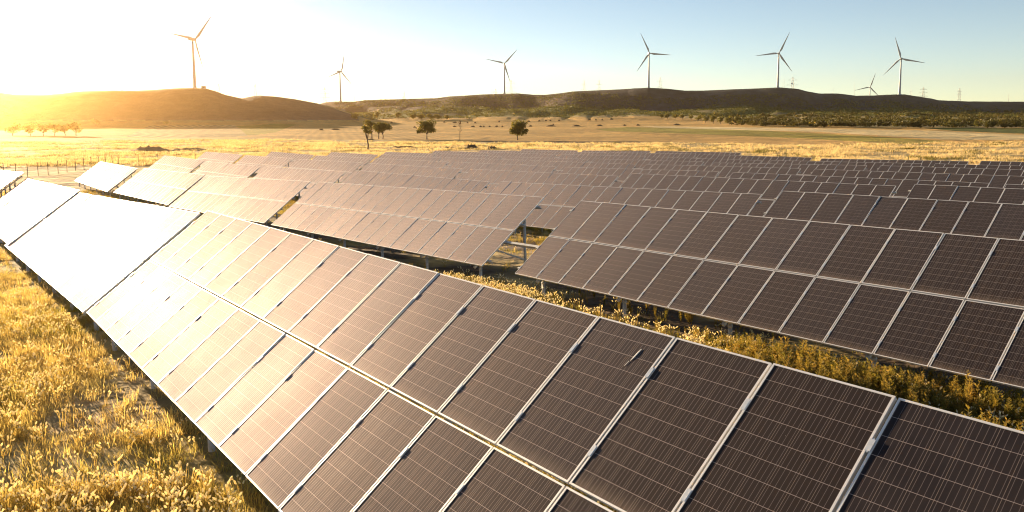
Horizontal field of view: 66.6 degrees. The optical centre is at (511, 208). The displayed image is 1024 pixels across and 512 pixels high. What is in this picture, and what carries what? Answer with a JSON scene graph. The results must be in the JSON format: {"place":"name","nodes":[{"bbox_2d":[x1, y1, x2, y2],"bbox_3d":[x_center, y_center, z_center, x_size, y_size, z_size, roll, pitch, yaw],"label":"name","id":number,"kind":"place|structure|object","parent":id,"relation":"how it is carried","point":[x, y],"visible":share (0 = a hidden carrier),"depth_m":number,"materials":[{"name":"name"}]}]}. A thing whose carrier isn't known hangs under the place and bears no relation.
{"place":"outdoors","nodes":[
{"label":"outdoors","id":0,"kind":"place"},
{"bbox_2d":[0,87,1023,511],"bbox_3d":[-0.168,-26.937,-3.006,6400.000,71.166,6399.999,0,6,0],"label":"ground","id":1,"kind":"structure","parent":0,"point":[184,113],"depth_m":430.72,"materials":[{"name":"soil"}]},
{"bbox_2d":[0,170,23,196],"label":"solar table","id":2,"kind":"object","parent":1,"relation":"on","point":[7,178],"visible":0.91,"depth_m":49.19,"materials":[{"name":"black glass"}]},
{"bbox_2d":[5,122,21,135],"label":"tree","id":3,"kind":"object","parent":1,"relation":"on","point":[13,128],"visible":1,"depth_m":475.63,"materials":[{"name":"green plant"}]},
{"bbox_2d":[20,122,38,135],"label":"tree","id":4,"kind":"object","parent":1,"relation":"on","point":[27,128],"visible":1,"depth_m":476.02,"materials":[{"name":"green plant"}]},
{"bbox_2d":[0,178,79,250],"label":"solar table","id":5,"kind":"object","parent":1,"relation":"on","point":[18,219],"visible":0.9,"depth_m":35.64,"materials":[{"name":"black glass"}]},
{"bbox_2d":[37,124,46,135],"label":"tree","id":6,"kind":"object","parent":1,"relation":"on","point":[40,127],"visible":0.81,"depth_m":473.83,"materials":[{"name":"green plant"}]},
{"bbox_2d":[45,123,60,135],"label":"tree","id":7,"kind":"object","parent":1,"relation":"on","point":[54,127],"visible":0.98,"depth_m":465.62,"materials":[{"name":"green plant"}]},
{"bbox_2d":[59,124,67,135],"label":"tree","id":8,"kind":"object","parent":1,"relation":"on","point":[63,128],"visible":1,"depth_m":466.10,"materials":[{"name":"green plant"}]},
{"bbox_2d":[66,122,81,135],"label":"tree","id":9,"kind":"object","parent":1,"relation":"on","point":[72,126],"visible":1,"depth_m":466.47,"materials":[{"name":"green plant"}]},
{"bbox_2d":[90,119,100,125],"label":"tree","id":10,"kind":"object","parent":1,"relation":"on","point":[96,122],"visible":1,"depth_m":769.14,"materials":[{"name":"green plant"}]},
{"bbox_2d":[3,154,195,176],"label":"wire fence","id":11,"kind":"object","parent":1,"relation":"on","point":[138,162],"visible":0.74,"depth_m":114.28,"materials":[{"name":"metal"}]},
{"bbox_2d":[4,193,199,330],"bbox_3d":[-13.949,1.589,25.153,2.657,3.634,18.340,-5,6,-37],"label":"solar table","id":12,"kind":"object","parent":1,"relation":"on","point":[82,273],"visible":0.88,"depth_m":21.87,"materials":[{"name":"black glass"}]},
{"bbox_2d":[75,161,136,194],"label":"solar table","id":13,"kind":"object","parent":1,"relation":"on","point":[100,175],"visible":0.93,"depth_m":77.05,"materials":[{"name":"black glass"}]},
{"bbox_2d":[131,145,170,151],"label":"earth mound","id":14,"kind":"object","parent":1,"relation":"on","point":[149,148],"visible":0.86,"depth_m":236.37,"materials":[{"name":"brown soil"}]},
{"bbox_2d":[113,168,204,207],"bbox_3d":[-28.600,-1.156,62.497,2.655,3.631,18.340,-5,7,-38],"label":"solar table","id":15,"kind":"object","parent":1,"relation":"on","point":[167,188],"visible":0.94,"depth_m":61.03,"materials":[{"name":"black glass"}]},
{"bbox_2d":[147,155,204,172],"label":"solar table","id":16,"kind":"object","parent":1,"relation":"on","point":[176,164],"visible":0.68,"depth_m":99.15,"materials":[{"name":"black glass"}]},
{"bbox_2d":[172,148,202,150],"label":"earth mound","id":17,"kind":"object","parent":1,"relation":"on","point":[177,149],"visible":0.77,"depth_m":242.32,"materials":[{"name":"brown soil"}]},
{"bbox_2d":[171,17,210,87],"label":"wind turbine","id":18,"kind":"object","parent":1,"relation":"on","point":[193,57],"visible":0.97,"depth_m":1031.99,"materials":[{"name":"paint"}]},
{"bbox_2d":[197,152,241,165],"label":"solar table","id":19,"kind":"object","parent":1,"relation":"on","point":[219,157],"visible":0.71,"depth_m":121.31,"materials":[{"name":"black glass"}]},
{"bbox_2d":[193,161,260,181],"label":"solar table","id":20,"kind":"object","parent":1,"relation":"on","point":[207,168],"visible":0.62,"depth_m":83.91,"materials":[{"name":"black glass"}]},
{"bbox_2d":[169,176,310,231],"bbox_3d":[-17.199,-0.009,47.776,2.656,3.628,18.340,-5,6,-38],"label":"solar table","id":21,"kind":"object","parent":1,"relation":"on","point":[262,201],"visible":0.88,"depth_m":45.97,"materials":[{"name":"black glass"}]},
{"bbox_2d":[249,84,258,95],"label":"pylon","id":22,"kind":"object","parent":1,"relation":"on","point":[254,91],"visible":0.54,"depth_m":2161.64,"materials":[{"name":"metal"}]},
{"bbox_2d":[235,155,292,174],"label":"solar table","id":23,"kind":"object","parent":1,"relation":"on","point":[263,162],"visible":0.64,"depth_m":105.53,"materials":[{"name":"black glass"}]},
{"bbox_2d":[266,152,313,166],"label":"solar table","id":24,"kind":"object","parent":1,"relation":"on","point":[294,156],"visible":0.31,"depth_m":127.46,"materials":[{"name":"black glass"}]},
{"bbox_2d":[254,167,345,196],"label":"solar table","id":25,"kind":"object","parent":1,"relation":"on","point":[314,177],"visible":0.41,"depth_m":67.97,"materials":[{"name":"black glass"}]},
{"bbox_2d":[319,88,328,102],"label":"pylon","id":26,"kind":"object","parent":1,"relation":"on","point":[325,93],"visible":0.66,"depth_m":2214.70,"materials":[{"name":"metal"}]},
{"bbox_2d":[288,159,361,182],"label":"solar table","id":27,"kind":"object","parent":1,"relation":"on","point":[349,168],"visible":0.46,"depth_m":90.02,"materials":[{"name":"black glass"}]},
{"bbox_2d":[329,57,349,101],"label":"wind turbine","id":28,"kind":"object","parent":1,"relation":"on","point":[340,79],"visible":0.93,"depth_m":1677.81,"materials":[{"name":"paint"}]},
{"bbox_2d":[312,155,370,169],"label":"solar table","id":29,"kind":"object","parent":1,"relation":"on","point":[363,161],"visible":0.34,"depth_m":112.27,"materials":[{"name":"black glass"}]},
{"bbox_2d":[327,152,376,167],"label":"solar table","id":30,"kind":"object","parent":1,"relation":"on","point":[372,156],"visible":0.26,"depth_m":134.69,"materials":[{"name":"black glass"}]},
{"bbox_2d":[351,112,358,119],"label":"tree","id":31,"kind":"object","parent":1,"relation":"on","point":[354,115],"visible":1,"depth_m":1006.45,"materials":[{"name":"green plant"}]},
{"bbox_2d":[361,125,371,148],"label":"tree","id":32,"kind":"object","parent":1,"relation":"on","point":[364,128],"visible":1,"depth_m":228.59,"materials":[{"name":"green plant"}]},
{"bbox_2d":[363,119,378,138],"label":"tree","id":33,"kind":"object","parent":1,"relation":"on","point":[369,123],"visible":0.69,"depth_m":391.95,"materials":[{"name":"green plant"}]},
{"bbox_2d":[372,122,387,138],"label":"tree","id":34,"kind":"object","parent":1,"relation":"on","point":[375,128],"visible":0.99,"depth_m":382.26,"materials":[{"name":"green plant"}]},
{"bbox_2d":[376,123,392,138],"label":"tree","id":35,"kind":"object","parent":1,"relation":"on","point":[383,128],"visible":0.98,"depth_m":381.69,"materials":[{"name":"green plant"}]},
{"bbox_2d":[388,146,420,147],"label":"earth mound","id":36,"kind":"object","parent":1,"relation":"on","point":[403,146],"visible":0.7,"depth_m":256.40,"materials":[{"name":"brown soil"}]},
{"bbox_2d":[271,182,543,280],"bbox_3d":[-4.941,1.046,31.848,2.657,3.631,19.910,-5,6,-38],"label":"solar table","id":37,"kind":"object","parent":1,"relation":"on","point":[475,229],"visible":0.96,"depth_m":29.93,"materials":[{"name":"black glass"}]},
{"bbox_2d":[383,152,434,156],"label":"solar table","id":38,"kind":"object","parent":1,"relation":"on","point":[412,154],"visible":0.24,"depth_m":141.58,"materials":[{"name":"black glass"}]},
{"bbox_2d":[371,158,447,167],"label":"solar table","id":39,"kind":"object","parent":1,"relation":"on","point":[441,164],"visible":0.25,"depth_m":97.52,"materials":[{"name":"black glass"}]},
{"bbox_2d":[378,155,440,160],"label":"solar table","id":40,"kind":"object","parent":1,"relation":"on","point":[409,157],"visible":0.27,"depth_m":120.20,"materials":[{"name":"black glass"}]},
{"bbox_2d":[360,163,461,178],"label":"solar table","id":41,"kind":"object","parent":1,"relation":"on","point":[424,171],"visible":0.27,"depth_m":75.10,"materials":[{"name":"black glass"}]},
{"bbox_2d":[341,170,489,192],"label":"solar table","id":42,"kind":"object","parent":1,"relation":"on","point":[392,180],"visible":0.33,"depth_m":53.61,"materials":[{"name":"black glass"}]},
{"bbox_2d":[417,114,424,118],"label":"tree","id":43,"kind":"object","parent":1,"relation":"on","point":[420,116],"visible":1,"depth_m":1098.73,"materials":[{"name":"green plant"}]},
{"bbox_2d":[416,119,436,139],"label":"tree","id":44,"kind":"object","parent":1,"relation":"on","point":[424,126],"visible":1,"depth_m":363.58,"materials":[{"name":"green plant"}]},
{"bbox_2d":[433,150,486,156],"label":"solar table","id":45,"kind":"object","parent":1,"relation":"on","point":[436,153],"visible":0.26,"depth_m":149.31,"materials":[{"name":"black glass"}]},
{"bbox_2d":[436,154,501,160],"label":"solar table","id":46,"kind":"object","parent":1,"relation":"on","point":[442,156],"visible":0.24,"depth_m":128.16,"materials":[{"name":"black glass"}]},
{"bbox_2d":[465,144,479,148],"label":"earth mound","id":47,"kind":"object","parent":1,"relation":"on","point":[472,146],"visible":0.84,"depth_m":243.03,"materials":[{"name":"brown soil"}]},
{"bbox_2d":[442,158,523,167],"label":"solar table","id":48,"kind":"object","parent":1,"relation":"on","point":[450,161],"visible":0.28,"depth_m":105.04,"materials":[{"name":"black glass"}]},
{"bbox_2d":[487,51,515,93],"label":"wind turbine","id":49,"kind":"object","parent":1,"relation":"on","point":[507,60],"visible":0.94,"depth_m":1662.66,"materials":[{"name":"paint"}]},
{"bbox_2d":[449,162,555,178],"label":"solar table","id":50,"kind":"object","parent":1,"relation":"on","point":[465,167],"visible":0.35,"depth_m":83.31,"materials":[{"name":"black glass"}]},
{"bbox_2d":[479,150,534,155],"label":"solar table","id":51,"kind":"object","parent":1,"relation":"on","point":[488,152],"visible":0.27,"depth_m":155.96,"materials":[{"name":"black glass"}]},
{"bbox_2d":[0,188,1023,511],"bbox_3d":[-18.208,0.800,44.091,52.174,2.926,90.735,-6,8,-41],"label":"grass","id":52,"kind":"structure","parent":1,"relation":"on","point":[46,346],"depth_m":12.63,"materials":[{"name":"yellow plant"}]},
{"bbox_2d":[0,213,1023,511],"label":"foxtail grass","id":53,"kind":"structure","parent":1,"relation":"on","point":[86,495],"depth_m":11.26,"materials":[{"name":"yellow plant"}]},
{"bbox_2d":[508,119,528,139],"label":"tree","id":54,"kind":"object","parent":1,"relation":"on","point":[518,126],"visible":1,"depth_m":342.18,"materials":[{"name":"green plant"}]},
{"bbox_2d":[489,152,555,158],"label":"solar table","id":55,"kind":"object","parent":1,"relation":"on","point":[504,155],"visible":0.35,"depth_m":134.13,"materials":[{"name":"black glass"}]},
{"bbox_2d":[462,169,617,192],"bbox_3d":[0.910,-0.989,60.675,2.665,3.631,18.340,-5,7,-37],"label":"solar table","id":56,"kind":"object","parent":1,"relation":"on","point":[494,178],"visible":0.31,"depth_m":60.58,"materials":[{"name":"black glass"}]},
{"bbox_2d":[506,157,588,164],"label":"solar table","id":57,"kind":"object","parent":1,"relation":"on","point":[526,160],"visible":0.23,"depth_m":112.17,"materials":[{"name":"black glass"}]},
{"bbox_2d":[521,149,577,153],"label":"solar table","id":58,"kind":"object","parent":1,"relation":"on","point":[536,151],"visible":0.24,"depth_m":163.27,"materials":[{"name":"black glass"}]},
{"bbox_2d":[87,211,1023,511],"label":"solar table","id":59,"kind":"object","parent":1,"relation":"on","point":[281,419],"visible":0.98,"depth_m":7.66,"materials":[{"name":"black glass"}]},
{"bbox_2d":[537,152,605,157],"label":"solar table","id":60,"kind":"object","parent":1,"relation":"on","point":[558,154],"visible":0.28,"depth_m":140.29,"materials":[{"name":"black glass"}]},
{"bbox_2d":[526,160,635,172],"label":"solar table","id":61,"kind":"object","parent":1,"relation":"on","point":[559,166],"visible":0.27,"depth_m":90.08,"materials":[{"name":"black glass"}]},
{"bbox_2d":[560,154,645,162],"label":"solar table","id":62,"kind":"object","parent":1,"relation":"on","point":[591,158],"visible":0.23,"depth_m":119.00,"materials":[{"name":"black glass"}]},
{"bbox_2d":[582,150,650,154],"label":"solar table","id":63,"kind":"object","parent":1,"relation":"on","point":[607,152],"visible":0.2,"depth_m":147.37,"materials":[{"name":"black glass"}]},
{"bbox_2d":[490,181,761,234],"bbox_3d":[3.851,0.782,38.648,2.656,3.635,18.340,-5,6,-37],"label":"solar table","id":64,"kind":"object","parent":1,"relation":"on","point":[558,202],"visible":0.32,"depth_m":38.38,"materials":[{"name":"black glass"}]},
{"bbox_2d":[561,167,718,186],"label":"solar table","id":65,"kind":"object","parent":1,"relation":"on","point":[623,175],"visible":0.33,"depth_m":67.87,"materials":[{"name":"black glass"}]},
{"bbox_2d":[592,159,703,168],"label":"solar table","id":66,"kind":"object","parent":1,"relation":"on","point":[640,164],"visible":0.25,"depth_m":96.48,"materials":[{"name":"black glass"}]},
{"bbox_2d":[637,35,667,87],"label":"wind turbine","id":67,"kind":"object","parent":1,"relation":"on","point":[648,55],"visible":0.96,"depth_m":1464.22,"materials":[{"name":"paint"}]},
{"bbox_2d":[610,153,695,159],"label":"solar table","id":68,"kind":"object","parent":1,"relation":"on","point":[649,156],"visible":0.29,"depth_m":124.70,"materials":[{"name":"black glass"}]},
{"bbox_2d":[301,235,1023,431],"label":"weeds","id":69,"kind":"object","parent":1,"relation":"on","point":[879,380],"visible":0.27,"depth_m":13.28,"materials":[{"name":"yellow plant"}]},
{"bbox_2d":[335,92,1023,119],"bbox_3d":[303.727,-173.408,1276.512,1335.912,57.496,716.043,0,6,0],"label":"scrub","id":70,"kind":"object","parent":1,"relation":"on","point":[681,110],"visible":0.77,"depth_m":1319.43,"materials":[{"name":"green plant"}]},
{"bbox_2d":[655,151,740,157],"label":"solar table","id":71,"kind":"object","parent":1,"relation":"on","point":[698,154],"visible":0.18,"depth_m":131.22,"materials":[{"name":"black glass"}]},
{"bbox_2d":[701,115,709,122],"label":"tree","id":72,"kind":"object","parent":1,"relation":"on","point":[706,118],"visible":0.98,"depth_m":882.23,"materials":[{"name":"green plant"}]},
{"bbox_2d":[650,157,761,165],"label":"solar table","id":73,"kind":"object","parent":1,"relation":"on","point":[708,162],"visible":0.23,"depth_m":102.61,"materials":[{"name":"black glass"}]},
{"bbox_2d":[709,115,716,123],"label":"tree","id":74,"kind":"object","parent":1,"relation":"on","point":[712,118],"visible":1,"depth_m":818.07,"materials":[{"name":"green plant"}]},
{"bbox_2d":[717,116,724,123],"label":"tree","id":75,"kind":"object","parent":1,"relation":"on","point":[720,119],"visible":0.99,"depth_m":797.50,"materials":[{"name":"green plant"}]},
{"bbox_2d":[643,164,800,177],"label":"solar table","id":76,"kind":"object","parent":1,"relation":"on","point":[726,171],"visible":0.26,"depth_m":73.24,"materials":[{"name":"black glass"}]},
{"bbox_2d":[724,116,732,122],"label":"tree","id":77,"kind":"object","parent":1,"relation":"on","point":[728,119],"visible":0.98,"depth_m":765.66,"materials":[{"name":"green plant"}]},
{"bbox_2d":[701,155,811,163],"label":"solar table","id":78,"kind":"object","parent":1,"relation":"on","point":[766,159],"visible":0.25,"depth_m":109.64,"materials":[{"name":"black glass"}]},
{"bbox_2d":[620,173,896,216],"bbox_3d":[12.694,0.111,45.416,2.665,3.630,18.340,-5,7,-37],"label":"solar table","id":79,"kind":"object","parent":1,"relation":"on","point":[769,190],"visible":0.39,"depth_m":44.76,"materials":[{"name":"black glass"}]},
{"bbox_2d":[515,201,1023,388],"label":"solar table","id":80,"kind":"object","parent":1,"relation":"on","point":[941,308],"visible":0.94,"depth_m":16.52,"materials":[{"name":"black glass"}]},
{"bbox_2d":[757,32,791,87],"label":"wind turbine","id":81,"kind":"object","parent":1,"relation":"on","point":[781,57],"visible":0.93,"depth_m":1409.05,"materials":[{"name":"paint"}]},
{"bbox_2d":[711,163,866,174],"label":"solar table","id":82,"kind":"object","parent":1,"relation":"on","point":[806,169],"visible":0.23,"depth_m":79.33,"materials":[{"name":"black glass"}]},
{"bbox_2d":[769,160,922,170],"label":"solar table","id":83,"kind":"object","parent":1,"relation":"on","point":[872,166],"visible":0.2,"depth_m":87.16,"materials":[{"name":"black glass"}]},
{"bbox_2d":[729,172,988,197],"bbox_3d":[21.498,-0.266,52.204,2.665,3.632,18.340,-5,7,-37],"label":"solar table","id":84,"kind":"object","parent":1,"relation":"on","point":[902,187],"visible":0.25,"depth_m":51.43,"materials":[{"name":"black glass"}]},
{"bbox_2d":[858,73,877,94],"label":"wind turbine","id":85,"kind":"object","parent":1,"relation":"on","point":[870,87],"visible":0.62,"depth_m":2188.40,"materials":[{"name":"paint"}]},
{"bbox_2d":[729,109,1023,127],"bbox_3d":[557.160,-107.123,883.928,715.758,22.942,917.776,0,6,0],"label":"woodland","id":86,"kind":"object","parent":1,"relation":"on","point":[965,119],"visible":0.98,"depth_m":669.88,"materials":[{"name":"green plant"}]},
{"bbox_2d":[764,191,1023,239],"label":"solar table","id":87,"kind":"object","parent":1,"relation":"on","point":[997,220],"visible":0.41,"depth_m":26.92,"materials":[{"name":"black glass"}]},
{"bbox_2d":[820,159,968,166],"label":"solar table","id":88,"kind":"object","parent":1,"relation":"on","point":[925,163],"visible":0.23,"depth_m":93.75,"materials":[{"name":"black glass"}]},
{"bbox_2d":[887,38,923,94],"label":"wind turbine","id":89,"kind":"object","parent":1,"relation":"on","point":[899,90],"visible":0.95,"depth_m":1414.65,"materials":[{"name":"paint"}]},
{"bbox_2d":[811,169,1023,187],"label":"solar table","id":90,"kind":"object","parent":1,"relation":"on","point":[997,181],"visible":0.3,"depth_m":58.94,"materials":[{"name":"black glass"}]},
{"bbox_2d":[877,165,1023,175],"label":"solar table","id":91,"kind":"object","parent":1,"relation":"on","point":[982,171],"visible":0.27,"depth_m":68.12,"materials":[{"name":"black glass"}]},
{"bbox_2d":[907,184,1023,203],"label":"solar table","id":92,"kind":"object","parent":1,"relation":"on","point":[977,194],"visible":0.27,"depth_m":35.92,"materials":[{"name":"black glass"}]},
{"bbox_2d":[932,164,1023,169],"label":"solar table","id":93,"kind":"object","parent":1,"relation":"on","point":[980,166],"visible":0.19,"depth_m":76.77,"materials":[{"name":"black glass"}]},
{"bbox_2d":[979,161,1023,165],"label":"solar table","id":94,"kind":"object","parent":1,"relation":"on","point":[1005,163],"visible":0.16,"depth_m":85.27,"materials":[{"name":"black glass"}]},
{"bbox_2d":[1005,184,1023,188],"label":"solar table","id":95,"kind":"object","parent":1,"relation":"on","point":[1015,186],"visible":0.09,"depth_m":44.54,"materials":[{"name":"black glass"}]},
{"bbox_2d":[0,137,1023,166],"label":"straw grass","id":96,"kind":"structure","parent":0,"point":[840,152],"depth_m":228.32,"materials":[{"name":"yellow plant"}]},
{"bbox_2d":[0,0,1023,103],"label":"sky","id":97,"kind":"structure","parent":0,"point":[291,49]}
]}

